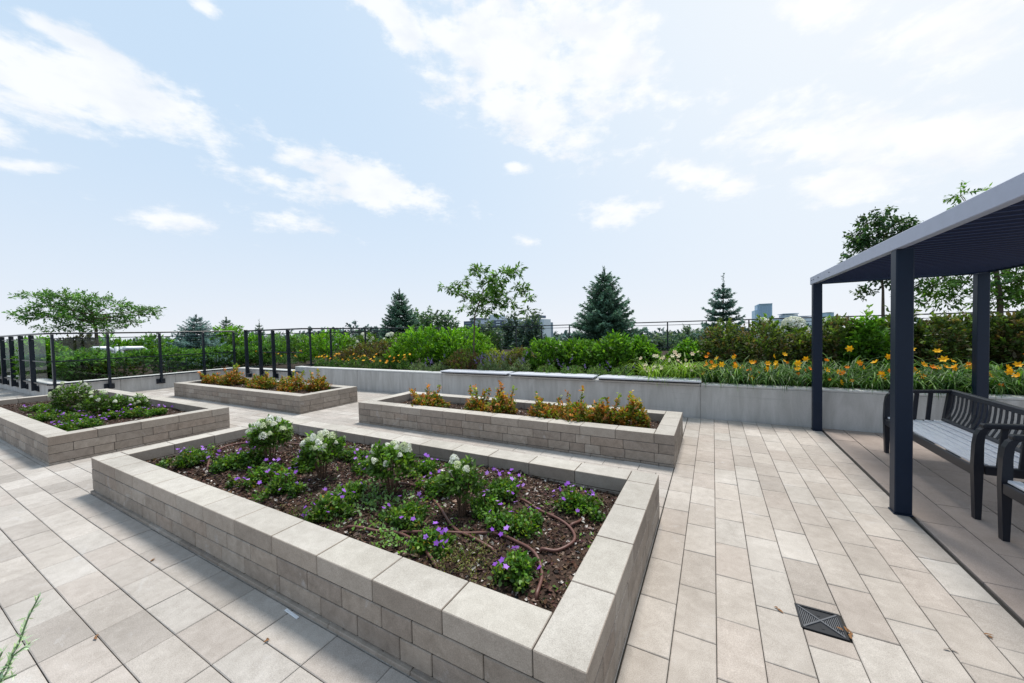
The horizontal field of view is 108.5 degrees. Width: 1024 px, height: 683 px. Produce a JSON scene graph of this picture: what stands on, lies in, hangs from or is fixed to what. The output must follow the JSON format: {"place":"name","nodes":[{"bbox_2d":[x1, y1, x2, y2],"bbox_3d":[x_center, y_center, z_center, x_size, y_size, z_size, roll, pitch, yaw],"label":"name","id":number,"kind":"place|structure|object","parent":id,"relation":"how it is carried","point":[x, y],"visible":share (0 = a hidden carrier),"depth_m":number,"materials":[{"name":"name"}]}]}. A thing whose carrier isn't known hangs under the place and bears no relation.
{"place":"outdoors","nodes":[
{"label":"outdoors","id":0,"kind":"place"},
{"bbox_2d":[90,351,373,379],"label":"bed soil","id":1,"kind":"structure","parent":0,"point":[120,369],"depth_m":15.31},
{"bbox_2d":[10,335,70,381],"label":"green bush","id":2,"kind":"object","parent":1,"relation":"on","point":[43,348],"visible":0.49,"depth_m":11.64,"materials":[{"name":"green plant"}]},
{"bbox_2d":[54,330,103,350],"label":"mounded shrub","id":3,"kind":"object","parent":1,"relation":"on","point":[86,342],"visible":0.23,"depth_m":13.58,"materials":[{"name":"green plant"}]},
{"bbox_2d":[1,287,166,345],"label":"locust tree","id":4,"kind":"object","parent":1,"relation":"on","point":[102,321],"visible":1,"depth_m":13.55,"materials":[{"name":"green plant"}]},
{"bbox_2d":[124,331,175,367],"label":"green bush","id":5,"kind":"object","parent":1,"relation":"on","point":[147,340],"visible":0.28,"depth_m":16.63,"materials":[{"name":"green plant"}]},
{"bbox_2d":[15,341,286,381],"bbox_3d":[-17.285,0.746,16.589,14.088,1.346,6.529,0,2,29],"label":"hedge","id":6,"kind":"object","parent":1,"relation":"on","point":[68,371],"visible":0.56,"depth_m":12.16,"materials":[{"name":"green plant"}]},
{"bbox_2d":[162,314,232,369],"bbox_3d":[-13.569,0.158,15.877,2.585,2.699,2.696,-2,2,-31],"label":"blue spruce","id":7,"kind":"object","parent":1,"relation":"on","point":[187,342],"visible":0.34,"depth_m":15.62,"materials":[{"name":"green plant"}]},
{"bbox_2d":[209,325,252,363],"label":"green bush","id":8,"kind":"object","parent":1,"relation":"on","point":[235,328],"visible":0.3,"depth_m":17.42,"materials":[{"name":"green plant"}]},
{"bbox_2d":[263,357,369,368],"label":"bed soil","id":9,"kind":"structure","parent":0,"point":[285,366],"depth_m":15.01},
{"bbox_2d":[296,327,355,363],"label":"green shrub","id":10,"kind":"object","parent":9,"relation":"on","point":[321,347],"visible":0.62,"depth_m":13.93,"materials":[{"name":"green plant"}]},
{"bbox_2d":[378,288,423,352],"bbox_3d":[-5.279,-0.727,16.978,2.864,3.519,2.738,0,2,29],"label":"spruce","id":11,"kind":"object","parent":9,"relation":"on","point":[397,310],"visible":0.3,"depth_m":16.74,"materials":[{"name":"green plant"}]},
{"bbox_2d":[0,387,1023,682],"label":"paving","id":12,"kind":"structure","parent":0,"point":[870,533],"depth_m":2.27,"materials":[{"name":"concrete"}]},
{"bbox_2d":[0,592,43,682],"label":"grass sprig","id":13,"kind":"object","parent":12,"relation":"on","point":[8,664],"depth_m":1.15,"materials":[{"name":"green plant"}]},
{"bbox_2d":[0,375,66,395],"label":"parapet wall","id":14,"kind":"structure","parent":12,"relation":"on","point":[43,389],"depth_m":11.22,"materials":[{"name":"concrete"}]},
{"bbox_2d":[0,333,48,391],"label":"railing","id":15,"kind":"object","parent":14,"relation":"attached to","point":[22,379],"visible":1,"depth_m":11.21,"materials":[{"name":"metal"}]},
{"bbox_2d":[0,389,229,465],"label":"raised planter","id":16,"kind":"object","parent":12,"relation":"on","point":[47,444],"visible":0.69,"depth_m":5.57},
{"bbox_2d":[0,395,187,429],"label":"bark mulch","id":17,"kind":"object","parent":16,"relation":"in","point":[15,408],"visible":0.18,"depth_m":6.84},
{"bbox_2d":[47,380,96,410],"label":"hydrangea","id":18,"kind":"object","parent":17,"relation":"on","point":[66,395],"visible":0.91,"depth_m":6.88,"materials":[{"name":"green plant"}]},
{"bbox_2d":[72,389,114,415],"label":"hydrangea","id":19,"kind":"object","parent":17,"relation":"on","point":[94,406],"visible":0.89,"depth_m":6.45,"materials":[{"name":"green plant"}]},
{"bbox_2d":[99,393,137,414],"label":"hydrangea","id":20,"kind":"object","parent":17,"relation":"on","point":[116,403],"visible":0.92,"depth_m":6.57,"materials":[{"name":"green plant"}]},
{"bbox_2d":[50,368,232,392],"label":"parapet wall","id":21,"kind":"structure","parent":12,"relation":"on","point":[138,384],"depth_m":11.65,"materials":[{"name":"concrete"}]},
{"bbox_2d":[44,331,235,393],"bbox_3d":[-11.354,0.519,11.815,0.115,1.672,4.521,0,2,29],"label":"railing","id":22,"kind":"object","parent":21,"relation":"attached to","point":[109,385],"visible":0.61,"depth_m":11.19,"materials":[{"name":"metal"}]},
{"bbox_2d":[174,378,357,413],"bbox_3d":[-6.551,1.292,9.515,5.850,0.368,1.383,0,2,29],"label":"raised planter","id":23,"kind":"object","parent":12,"relation":"on","point":[333,396],"visible":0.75,"depth_m":8.37,"materials":[{"name":"stone"}]},
{"bbox_2d":[207,383,317,393],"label":"bark mulch","id":24,"kind":"object","parent":23,"relation":"in","point":[242,385],"visible":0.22,"depth_m":9.52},
{"bbox_2d":[244,370,280,389],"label":"spirea","id":25,"kind":"object","parent":24,"relation":"on","point":[261,382],"visible":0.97,"depth_m":9.41,"materials":[{"name":"orange plant"}]},
{"bbox_2d":[275,370,308,392],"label":"spirea","id":26,"kind":"object","parent":24,"relation":"on","point":[284,384],"visible":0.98,"depth_m":8.80,"materials":[{"name":"orange plant"}]},
{"bbox_2d":[237,367,295,380],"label":"parapet wall","id":27,"kind":"structure","parent":12,"relation":"on","point":[253,371],"depth_m":12.94,"materials":[{"name":"concrete"}]},
{"bbox_2d":[244,329,265,376],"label":"railing gate","id":28,"kind":"structure","parent":27,"relation":"attached to","point":[247,366],"depth_m":13.11,"materials":[{"name":"metal"}]},
{"bbox_2d":[259,328,303,378],"bbox_3d":[-7.657,0.416,12.255,2.443,1.672,0.115,0,2,29],"label":"railing","id":29,"kind":"object","parent":27,"relation":"attached to","point":[288,352],"visible":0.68,"depth_m":12.18,"materials":[{"name":"metal"}]},
{"bbox_2d":[90,417,659,682],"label":"raised planter","id":30,"kind":"object","parent":12,"relation":"on","point":[420,622],"visible":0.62,"depth_m":2.03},
{"bbox_2d":[145,433,618,614],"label":"bark mulch","id":31,"kind":"object","parent":30,"relation":"in","point":[563,566],"visible":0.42,"depth_m":2.70,"materials":[{"name":"wood"}]},
{"bbox_2d":[155,443,218,468],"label":"geranium","id":32,"kind":"object","parent":31,"relation":"on","point":[196,456],"visible":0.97,"depth_m":3.89,"materials":[{"name":"green plant"}]},
{"bbox_2d":[202,450,248,473],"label":"geranium","id":33,"kind":"object","parent":31,"relation":"on","point":[225,463],"visible":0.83,"depth_m":3.71,"materials":[{"name":"green plant"}]},
{"bbox_2d":[223,441,274,471],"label":"geranium","id":34,"kind":"object","parent":31,"relation":"on","point":[253,457],"visible":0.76,"depth_m":3.83,"materials":[{"name":"green plant"}]},
{"bbox_2d":[225,457,295,490],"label":"geranium","id":35,"kind":"object","parent":31,"relation":"on","point":[255,476],"visible":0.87,"depth_m":3.40,"materials":[{"name":"green plant"}]},
{"bbox_2d":[241,414,295,463],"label":"hydrangea","id":36,"kind":"object","parent":31,"relation":"on","point":[274,431],"visible":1,"depth_m":3.82,"materials":[{"name":"white plant"}]},
{"bbox_2d":[251,466,308,502],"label":"geranium","id":37,"kind":"object","parent":31,"relation":"on","point":[284,483],"visible":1,"depth_m":3.11,"materials":[{"name":"green plant"}]},
{"bbox_2d":[295,429,345,479],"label":"hydrangea","id":38,"kind":"object","parent":31,"relation":"on","point":[315,445],"visible":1,"depth_m":3.35,"materials":[{"name":"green plant"}]},
{"bbox_2d":[300,487,358,522],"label":"geranium","id":39,"kind":"object","parent":31,"relation":"on","point":[326,507],"visible":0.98,"depth_m":2.70,"materials":[{"name":"green plant"}]},
{"bbox_2d":[334,479,367,503],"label":"geranium","id":40,"kind":"object","parent":31,"relation":"on","point":[358,487],"visible":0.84,"depth_m":2.97,"materials":[{"name":"green plant"}]},
{"bbox_2d":[321,478,435,529],"bbox_3d":[-1.061,1.247,2.944,0.836,0.142,0.898,-2,2,-25],"label":"ground cover","id":41,"kind":"object","parent":31,"relation":"on","point":[385,498],"visible":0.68,"depth_m":2.91,"materials":[{"name":"green plant"}]},
{"bbox_2d":[363,439,421,493],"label":"hydrangea","id":42,"kind":"object","parent":31,"relation":"on","point":[382,455],"visible":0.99,"depth_m":3.01,"materials":[{"name":"green plant"}]},
{"bbox_2d":[376,491,430,534],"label":"geranium","id":43,"kind":"object","parent":31,"relation":"on","point":[405,513],"visible":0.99,"depth_m":2.61,"materials":[{"name":"green plant"}]},
{"bbox_2d":[407,453,440,480],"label":"geranium","id":44,"kind":"object","parent":31,"relation":"on","point":[427,466],"visible":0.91,"depth_m":3.47,"materials":[{"name":"green plant"}]},
{"bbox_2d":[408,521,456,557],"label":"geranium","id":45,"kind":"object","parent":31,"relation":"on","point":[437,539],"visible":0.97,"depth_m":2.26,"materials":[{"name":"green plant"}]},
{"bbox_2d":[404,525,504,587],"bbox_3d":[-0.339,1.266,2.216,0.783,0.137,0.528,0,2,29],"label":"ground cover","id":46,"kind":"object","parent":31,"relation":"on","point":[463,557],"visible":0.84,"depth_m":2.15,"materials":[{"name":"green plant"}]},
{"bbox_2d":[431,454,488,516],"bbox_3d":[-0.364,1.075,2.733,0.396,0.477,0.398,0,2,29],"label":"hydrangea","id":47,"kind":"object","parent":31,"relation":"on","point":[465,468],"visible":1,"depth_m":2.69,"materials":[{"name":"green plant"}]},
{"bbox_2d":[395,530,543,599],"bbox_3d":[-0.238,1.273,2.305,1.124,0.062,0.348,0,2,35],"label":"drip hose","id":48,"kind":"object","parent":31,"relation":"on","point":[532,550],"visible":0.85,"depth_m":2.32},
{"bbox_2d":[468,489,504,519],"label":"geranium","id":49,"kind":"object","parent":31,"relation":"on","point":[485,503],"visible":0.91,"depth_m":2.73,"materials":[{"name":"green plant"}]},
{"bbox_2d":[478,467,524,501],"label":"geranium","id":50,"kind":"object","parent":31,"relation":"on","point":[508,486],"visible":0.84,"depth_m":2.93,"materials":[{"name":"green plant"}]},
{"bbox_2d":[478,501,543,539],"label":"geranium","id":51,"kind":"object","parent":31,"relation":"on","point":[515,522],"visible":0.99,"depth_m":2.44,"materials":[{"name":"green plant"}]},
{"bbox_2d":[487,546,540,594],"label":"geranium","id":52,"kind":"object","parent":31,"relation":"on","point":[515,568],"visible":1,"depth_m":1.99,"materials":[{"name":"green plant"}]},
{"bbox_2d":[547,481,605,523],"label":"geranium","id":53,"kind":"object","parent":31,"relation":"on","point":[571,496],"visible":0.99,"depth_m":2.71,"materials":[{"name":"green plant"}]},
{"bbox_2d":[358,391,682,467],"bbox_3d":[-0.164,1.242,6.000,5.270,0.368,1.300,0,2,29],"label":"raised planter","id":54,"kind":"object","parent":12,"relation":"on","point":[660,445],"visible":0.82,"depth_m":5.09,"materials":[{"name":"stone"}]},
{"bbox_2d":[401,400,659,429],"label":"bark mulch","id":55,"kind":"object","parent":54,"relation":"in","point":[523,412],"visible":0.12,"depth_m":6.16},
{"bbox_2d":[409,383,449,407],"bbox_3d":[-1.462,0.968,6.464,0.791,0.455,0.560,-2,2,-8],"label":"spirea","id":56,"kind":"object","parent":55,"relation":"on","point":[434,399],"visible":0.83,"depth_m":6.44,"materials":[{"name":"orange plant"}]},
{"bbox_2d":[463,384,491,411],"bbox_3d":[-0.557,0.942,5.971,0.614,0.522,0.477,0,2,29],"label":"spirea","id":57,"kind":"object","parent":55,"relation":"on","point":[473,404],"visible":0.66,"depth_m":5.95,"materials":[{"name":"orange plant"}]},
{"bbox_2d":[483,380,517,414],"bbox_3d":[-0.187,0.893,5.787,0.614,0.542,0.535,-2,2,-16],"label":"spirea","id":58,"kind":"object","parent":55,"relation":"on","point":[504,405],"visible":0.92,"depth_m":5.71,"materials":[{"name":"orange plant"}]},
{"bbox_2d":[526,391,574,419],"bbox_3d":[0.566,0.940,5.371,0.656,0.460,0.690,-3,2,-38],"label":"spirea","id":59,"kind":"object","parent":55,"relation":"on","point":[545,410],"visible":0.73,"depth_m":5.31,"materials":[{"name":"orange plant"}]},
{"bbox_2d":[553,385,593,422],"bbox_3d":[0.886,0.907,5.165,0.652,0.579,0.606,-2,2,-20],"label":"spirea","id":60,"kind":"object","parent":55,"relation":"on","point":[581,411],"visible":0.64,"depth_m":5.06,"materials":[{"name":"orange plant"}]},
{"bbox_2d":[591,392,624,424],"bbox_3d":[1.294,0.944,5.054,0.481,0.456,0.578,-3,2,-44],"label":"spirea","id":61,"kind":"object","parent":55,"relation":"on","point":[602,413],"visible":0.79,"depth_m":4.96,"materials":[{"name":"orange plant"}]},
{"bbox_2d":[611,390,650,427],"bbox_3d":[1.585,0.892,4.940,0.539,0.513,0.502,0,2,29],"label":"spirea","id":62,"kind":"object","parent":55,"relation":"on","point":[633,412],"visible":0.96,"depth_m":4.83,"materials":[{"name":"orange plant"}]},
{"bbox_2d":[794,603,849,642],"bbox_3d":[1.657,1.506,1.982,0.196,0.016,0.190,0,2,29],"label":"drain grate","id":63,"kind":"object","parent":12,"relation":"on","point":[819,621],"visible":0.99,"depth_m":1.97,"materials":[{"name":"black"}]},
{"bbox_2d":[0,0,1023,344],"label":"sky","id":64,"kind":"structure","parent":0,"point":[278,164],"materials":[{"name":"blue"}]},
{"bbox_2d":[327,349,1005,392],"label":"bed soil","id":65,"kind":"structure","parent":0,"point":[662,353],"depth_m":11.81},
{"bbox_2d":[331,339,410,366],"bbox_3d":[-4.890,0.392,12.557,3.414,0.950,1.635,0,2,29],"label":"ninebark","id":66,"kind":"object","parent":65,"relation":"on","point":[359,347],"visible":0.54,"depth_m":12.31,"materials":[{"name":"green plant"}]},
{"bbox_2d":[302,327,487,365],"bbox_3d":[-4.004,0.088,16.471,0.065,1.442,10.990,0,2,29],"label":"railing","id":67,"kind":"object","parent":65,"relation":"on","point":[330,332],"visible":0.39,"depth_m":12.85,"materials":[{"name":"metal"}]},
{"bbox_2d":[382,323,457,369],"bbox_3d":[-2.637,0.146,11.407,2.320,1.394,2.049,-1,2,7],"label":"green shrub","id":68,"kind":"object","parent":65,"relation":"on","point":[419,336],"visible":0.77,"depth_m":10.92,"materials":[{"name":"green plant"}]},
{"bbox_2d":[421,324,498,368],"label":"green shrub","id":69,"kind":"object","parent":65,"relation":"on","point":[456,334],"visible":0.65,"depth_m":11.22,"materials":[{"name":"green plant"}]},
{"bbox_2d":[440,346,487,370],"bbox_3d":[-1.292,0.480,9.779,1.338,0.755,1.180,0,2,29],"label":"spirea","id":70,"kind":"object","parent":65,"relation":"on","point":[470,363],"visible":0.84,"depth_m":9.65,"materials":[{"name":"green plant"}]},
{"bbox_2d":[437,261,538,367],"bbox_3d":[-0.657,-0.704,10.194,3.150,3.098,1.218,0,2,29],"label":"locust tree","id":71,"kind":"object","parent":65,"relation":"on","point":[493,296],"visible":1,"depth_m":9.99,"materials":[{"name":"green plant"}]},
{"bbox_2d":[522,337,575,372],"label":"green shrub","id":72,"kind":"object","parent":65,"relation":"on","point":[547,347],"visible":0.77,"depth_m":8.69,"materials":[{"name":"green plant"}]},
{"bbox_2d":[555,337,603,373],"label":"green shrub","id":73,"kind":"object","parent":65,"relation":"on","point":[577,351],"visible":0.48,"depth_m":8.71,"materials":[{"name":"green plant"}]},
{"bbox_2d":[569,265,646,365],"bbox_3d":[2.701,-0.561,10.621,2.604,3.263,3.037,-3,2,-37],"label":"spruce","id":74,"kind":"object","parent":65,"relation":"on","point":[602,315],"visible":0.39,"depth_m":10.27,"materials":[{"name":"green plant"}]},
{"bbox_2d":[583,329,644,375],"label":"green shrub","id":75,"kind":"object","parent":65,"relation":"on","point":[611,348],"visible":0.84,"depth_m":8.08,"materials":[{"name":"green plant"}]},
{"bbox_2d":[616,334,664,374],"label":"green shrub","id":76,"kind":"object","parent":65,"relation":"on","point":[647,350],"visible":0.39,"depth_m":8.13,"materials":[{"name":"green plant"}]},
{"bbox_2d":[617,354,690,380],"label":"daylily","id":77,"kind":"object","parent":65,"relation":"on","point":[645,370],"visible":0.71,"depth_m":7.00,"materials":[{"name":"green plant"}]},
{"bbox_2d":[649,350,718,380],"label":"daylily","id":78,"kind":"object","parent":65,"relation":"on","point":[688,366],"visible":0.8,"depth_m":6.71,"materials":[{"name":"green plant"}]},
{"bbox_2d":[662,336,712,370],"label":"green shrub","id":79,"kind":"object","parent":65,"relation":"on","point":[687,347],"visible":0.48,"depth_m":8.24,"materials":[{"name":"green plant"}]},
{"bbox_2d":[693,273,749,364],"bbox_3d":[5.412,-0.451,9.352,1.980,2.609,1.803,-2,2,-26],"label":"spruce","id":80,"kind":"object","parent":65,"relation":"on","point":[725,306],"visible":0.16,"depth_m":9.22,"materials":[{"name":"green plant"}]},
{"bbox_2d":[695,315,751,372],"bbox_3d":[4.587,0.093,8.043,1.207,1.345,1.250,0,2,29],"label":"ninebark","id":81,"kind":"object","parent":65,"relation":"on","point":[724,351],"visible":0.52,"depth_m":7.91,"materials":[{"name":"green plant"}]},
{"bbox_2d":[488,311,1015,350],"bbox_3d":[8.662,-0.198,15.785,22.960,1.442,0.065,0,2,29],"label":"railing","id":82,"kind":"object","parent":65,"relation":"on","point":[569,327],"visible":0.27,"depth_m":16.65,"materials":[{"name":"metal"}]},
{"bbox_2d":[730,319,796,371],"bbox_3d":[5.102,0.140,7.497,1.120,1.259,1.044,-2,2,-11],"label":"ninebark","id":83,"kind":"object","parent":65,"relation":"on","point":[757,346],"visible":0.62,"depth_m":7.34,"materials":[{"name":"green plant"}]},
{"bbox_2d":[738,359,803,392],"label":"daylily","id":84,"kind":"object","parent":65,"relation":"on","point":[771,380],"visible":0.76,"depth_m":6.04,"materials":[{"name":"green plant"}]},
{"bbox_2d":[777,316,811,363],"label":"hydrangea","id":85,"kind":"object","parent":65,"relation":"on","point":[791,324],"visible":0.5,"depth_m":7.94,"materials":[{"name":"white plant"}]},
{"bbox_2d":[770,330,837,371],"bbox_3d":[5.874,0.255,7.552,1.099,0.987,1.218,-3,2,-35],"label":"ninebark","id":86,"kind":"object","parent":65,"relation":"on","point":[795,344],"visible":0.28,"depth_m":7.34,"materials":[{"name":"green plant"}]},
{"bbox_2d":[811,312,867,372],"bbox_3d":[6.211,0.100,7.039,0.904,1.309,0.991,0,2,29],"label":"ninebark","id":87,"kind":"object","parent":65,"relation":"on","point":[829,340],"visible":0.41,"depth_m":6.88,"materials":[{"name":"green plant"}]},
{"bbox_2d":[834,304,889,376],"bbox_3d":[6.315,0.051,6.582,0.896,1.426,0.832,0,2,29],"label":"green shrub","id":88,"kind":"object","parent":65,"relation":"on","point":[869,333],"visible":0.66,"depth_m":6.44,"materials":[{"name":"green plant"}]},
{"bbox_2d":[837,205,922,317],"bbox_3d":[7.935,-1.101,7.701,1.730,3.621,1.131,0,2,29],"label":"shade tree","id":89,"kind":"object","parent":65,"relation":"on","point":[861,241],"visible":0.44,"depth_m":7.82,"materials":[{"name":"green plant"}]},
{"bbox_2d":[868,361,972,399],"bbox_3d":[5.861,0.508,5.305,1.247,0.559,1.108,0,2,29],"label":"daylily","id":90,"kind":"object","parent":65,"relation":"on","point":[932,386],"visible":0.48,"depth_m":5.18,"materials":[{"name":"green plant"}]},
{"bbox_2d":[914,310,971,378],"bbox_3d":[7.357,0.101,6.372,0.995,1.289,1.001,0,2,29],"label":"ninebark","id":91,"kind":"object","parent":65,"relation":"on","point":[953,333],"visible":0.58,"depth_m":6.19,"materials":[{"name":"green plant"}]},
{"bbox_2d":[890,180,1023,317],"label":"locust tree","id":92,"kind":"object","parent":65,"relation":"on","point":[1014,291],"visible":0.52,"depth_m":6.86,"materials":[{"name":"green plant"}]},
{"bbox_2d":[913,356,1017,395],"bbox_3d":[6.135,0.485,5.099,1.196,0.594,1.092,-2,2,-21],"label":"daylily","id":93,"kind":"object","parent":65,"relation":"on","point":[946,385],"visible":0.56,"depth_m":5.06,"materials":[{"name":"green plant"}]},
{"bbox_2d":[938,304,1023,371],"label":"ninebark","id":94,"kind":"object","parent":65,"relation":"on","point":[967,320],"visible":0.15,"depth_m":6.17,"materials":[{"name":"green plant"}]},
{"bbox_2d":[960,365,1023,394],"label":"daylily","id":95,"kind":"object","parent":65,"relation":"on","point":[1016,376],"visible":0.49,"depth_m":4.84,"materials":[{"name":"green plant"}]},
{"bbox_2d":[989,307,1023,375],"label":"ninebark","id":96,"kind":"object","parent":65,"relation":"on","point":[1015,321],"visible":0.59,"depth_m":5.95,"materials":[{"name":"green plant"}]},
{"bbox_2d":[822,428,1023,623],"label":"deck paving","id":97,"kind":"structure","parent":0,"point":[981,552],"depth_m":3.05,"materials":[{"name":"stone"}]},
{"bbox_2d":[810,172,1023,516],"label":"pergola","id":98,"kind":"object","parent":97,"relation":"on","point":[979,237],"visible":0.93,"depth_m":3.04,"materials":[{"name":"blue"}]},
{"bbox_2d":[883,389,1023,519],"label":"garden bench","id":99,"kind":"object","parent":97,"relation":"on","point":[978,448],"visible":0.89,"depth_m":3.48,"materials":[{"name":"metal"}]},
{"bbox_2d":[997,434,1023,541],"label":"garden bench","id":100,"kind":"object","parent":97,"relation":"on","point":[1009,489],"visible":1,"depth_m":2.64,"materials":[{"name":"metal"}]},
{"bbox_3d":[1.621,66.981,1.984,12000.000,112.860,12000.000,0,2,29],"label":"ground","id":101,"kind":"structure","parent":0,"visible":0},
{"bbox_2d":[407,305,460,339],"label":"tree","id":102,"kind":"object","parent":101,"relation":"on","point":[438,321],"visible":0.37,"depth_m":43.08,"materials":[{"name":"green plant"}]},
{"bbox_2d":[6,317,993,348],"bbox_3d":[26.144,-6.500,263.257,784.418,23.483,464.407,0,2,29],"label":"distant trees","id":103,"kind":"object","parent":101,"relation":"on","point":[566,334],"visible":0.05,"depth_m":225.81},
{"bbox_2d":[464,315,552,344],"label":"apartment building","id":104,"kind":"structure","parent":101,"relation":"on","point":[548,330],"depth_m":136.35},
{"bbox_2d":[497,311,524,349],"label":"tree","id":105,"kind":"object","parent":101,"relation":"on","point":[508,340],"visible":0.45,"depth_m":83.93,"materials":[{"name":"green plant"}]},
{"bbox_2d":[508,309,550,349],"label":"tree","id":106,"kind":"object","parent":101,"relation":"on","point":[527,333],"visible":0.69,"depth_m":79.43,"materials":[{"name":"green plant"}]},
{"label":"podium slab","id":107,"kind":"structure","parent":0,"visible":0},
{"bbox_2d":[295,366,1023,444],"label":"retaining wall","id":108,"kind":"structure","parent":107,"relation":"on","point":[856,409],"depth_m":6.44,"materials":[{"name":"concrete"}]},
{"bbox_2d":[509,371,598,379],"bbox_3d":[0.863,0.716,7.818,1.880,0.055,0.432,0,2,29],"label":"wall seat","id":109,"kind":"object","parent":108,"relation":"on","point":[558,375],"depth_m":7.67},
{"bbox_2d":[597,375,701,383],"bbox_3d":[2.540,0.702,6.904,1.800,0.055,0.432,0,2,29],"label":"wall seat","id":110,"kind":"object","parent":108,"relation":"on","point":[644,379],"depth_m":6.76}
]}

